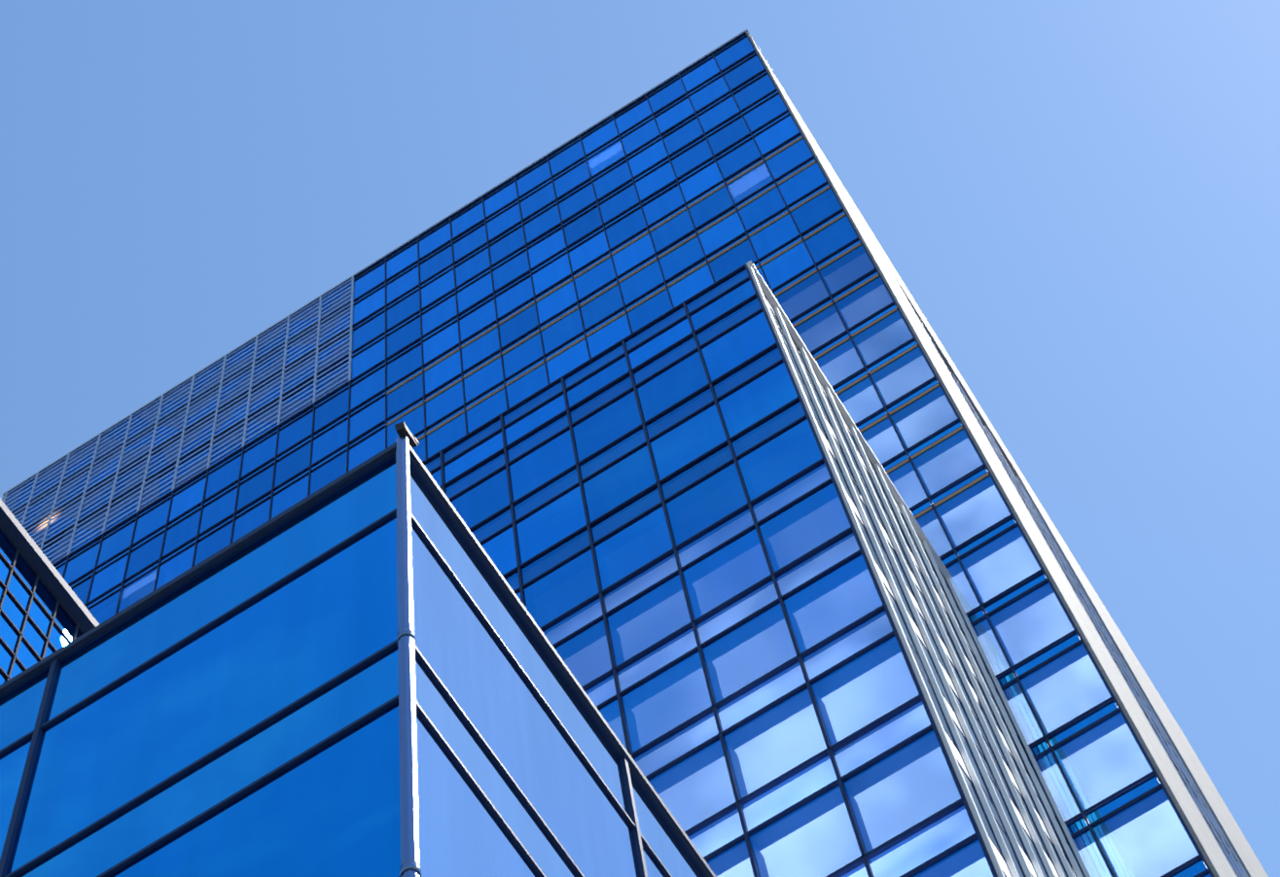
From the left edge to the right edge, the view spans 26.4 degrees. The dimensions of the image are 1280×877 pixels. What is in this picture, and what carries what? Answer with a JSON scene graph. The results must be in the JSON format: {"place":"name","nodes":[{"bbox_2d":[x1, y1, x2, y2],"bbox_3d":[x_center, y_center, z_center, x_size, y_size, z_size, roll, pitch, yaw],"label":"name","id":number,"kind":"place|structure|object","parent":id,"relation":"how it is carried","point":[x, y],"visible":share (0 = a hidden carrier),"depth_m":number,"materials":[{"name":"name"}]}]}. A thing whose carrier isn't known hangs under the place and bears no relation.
{"place":"outdoors","nodes":[
{"label":"outdoors","id":0,"kind":"place"},
{"bbox_2d":[0,0,1279,876],"label":"sky","id":1,"kind":"structure","parent":0,"point":[1079,200],"materials":[{"name":"blue"}]},
{"bbox_2d":[422,264,997,876],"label":"window frames","id":2,"kind":"structure","parent":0,"point":[778,700],"depth_m":57.43,"materials":[{"name":"black metal"}]},
{"bbox_2d":[424,267,993,876],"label":"window glass","id":3,"kind":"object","parent":2,"relation":"in","point":[899,791],"depth_m":55.72,"materials":[{"name":"blue glass"}]},
{"bbox_2d":[761,289,1085,876],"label":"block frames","id":4,"kind":"structure","parent":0,"point":[957,748],"depth_m":59.70,"materials":[{"name":"grey metal"}]},
{"bbox_2d":[761,290,1084,876],"bbox_3d":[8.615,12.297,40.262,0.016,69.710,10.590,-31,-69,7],"label":"cladding","id":5,"kind":"structure","parent":4,"relation":"in","point":[986,825],"depth_m":58.21,"materials":[{"name":"grey metal"}]},
{"label":"ground","id":6,"kind":"structure","parent":0,"visible":0},
{"bbox_2d":[0,435,716,876],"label":"building frames","id":7,"kind":"structure","parent":6,"relation":"on","point":[401,449],"depth_m":27.03,"materials":[{"name":"metal"}]},
{"bbox_2d":[0,498,99,681],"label":"wing frames","id":8,"kind":"structure","parent":7,"relation":"on","point":[46,572],"depth_m":40.84,"materials":[{"name":"black metal"}]},
{"bbox_2d":[0,530,82,685],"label":"window glass","id":9,"kind":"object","parent":8,"relation":"in","point":[31,634],"depth_m":39.91,"materials":[{"name":"blue glass"}]},
{"bbox_2d":[0,456,704,876],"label":"window glass","id":10,"kind":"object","parent":7,"relation":"in","point":[331,810],"depth_m":25.38,"materials":[{"name":"blue glass"}]},
{"bbox_2d":[394,421,419,448],"bbox_3d":[-2.451,-0.029,28.623,0.120,0.200,0.330,-31,-69,7],"label":"security camera","id":11,"kind":"object","parent":7,"relation":"on","point":[402,428],"visible":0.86,"depth_m":28.55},
{"bbox_2d":[1,29,791,500],"bbox_3d":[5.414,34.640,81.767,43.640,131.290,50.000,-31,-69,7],"label":"roof edge","id":12,"kind":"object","parent":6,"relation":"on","point":[405,243],"depth_m":133.43,"materials":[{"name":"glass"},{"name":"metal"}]},
{"bbox_2d":[6,32,1214,876],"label":"window frames","id":13,"kind":"structure","parent":12,"relation":"attached to","point":[625,158],"depth_m":113.49,"materials":[{"name":"black metal"}]},
{"bbox_2d":[2,276,354,566],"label":"tower louvres","id":14,"kind":"object","parent":13,"relation":"attached to","point":[279,414],"visible":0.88,"depth_m":128.12,"materials":[{"name":"grey metal"}]},
{"bbox_2d":[14,34,1210,876],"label":"window glass","id":15,"kind":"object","parent":13,"relation":"in","point":[1141,836],"depth_m":111.27,"materials":[{"name":"blue glass"}]},
{"bbox_2d":[682,38,1211,876],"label":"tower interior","id":16,"kind":"object","parent":6,"relation":"on","point":[940,517],"depth_m":76.14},
{"bbox_2d":[746,31,1268,876],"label":"corner trim","id":17,"kind":"structure","parent":6,"relation":"on","point":[1160,761],"depth_m":97.55,"materials":[{"name":"white metal"}]},
{"bbox_2d":[920,320,1248,876],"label":"tower side frames","id":18,"kind":"structure","parent":17,"relation":"attached to","point":[1219,835],"depth_m":99.03,"materials":[{"name":"white metal"}]},
{"bbox_2d":[949,371,1245,876],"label":"tower side glazing","id":19,"kind":"structure","parent":18,"relation":"in","point":[1122,675],"depth_m":96.06,"materials":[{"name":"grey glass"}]},
{"bbox_3d":[-3.473,19.615,42.021,28.520,69.880,10.760,-31,-69,7],"label":"block","id":20,"kind":"object","parent":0,"visible":0},
{"bbox_2d":[745,260,1090,876],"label":"block side fins","id":21,"kind":"object","parent":20,"relation":"attached to","point":[860,441],"visible":0.88,"depth_m":59.59,"materials":[{"name":"silver metal"}]}
]}

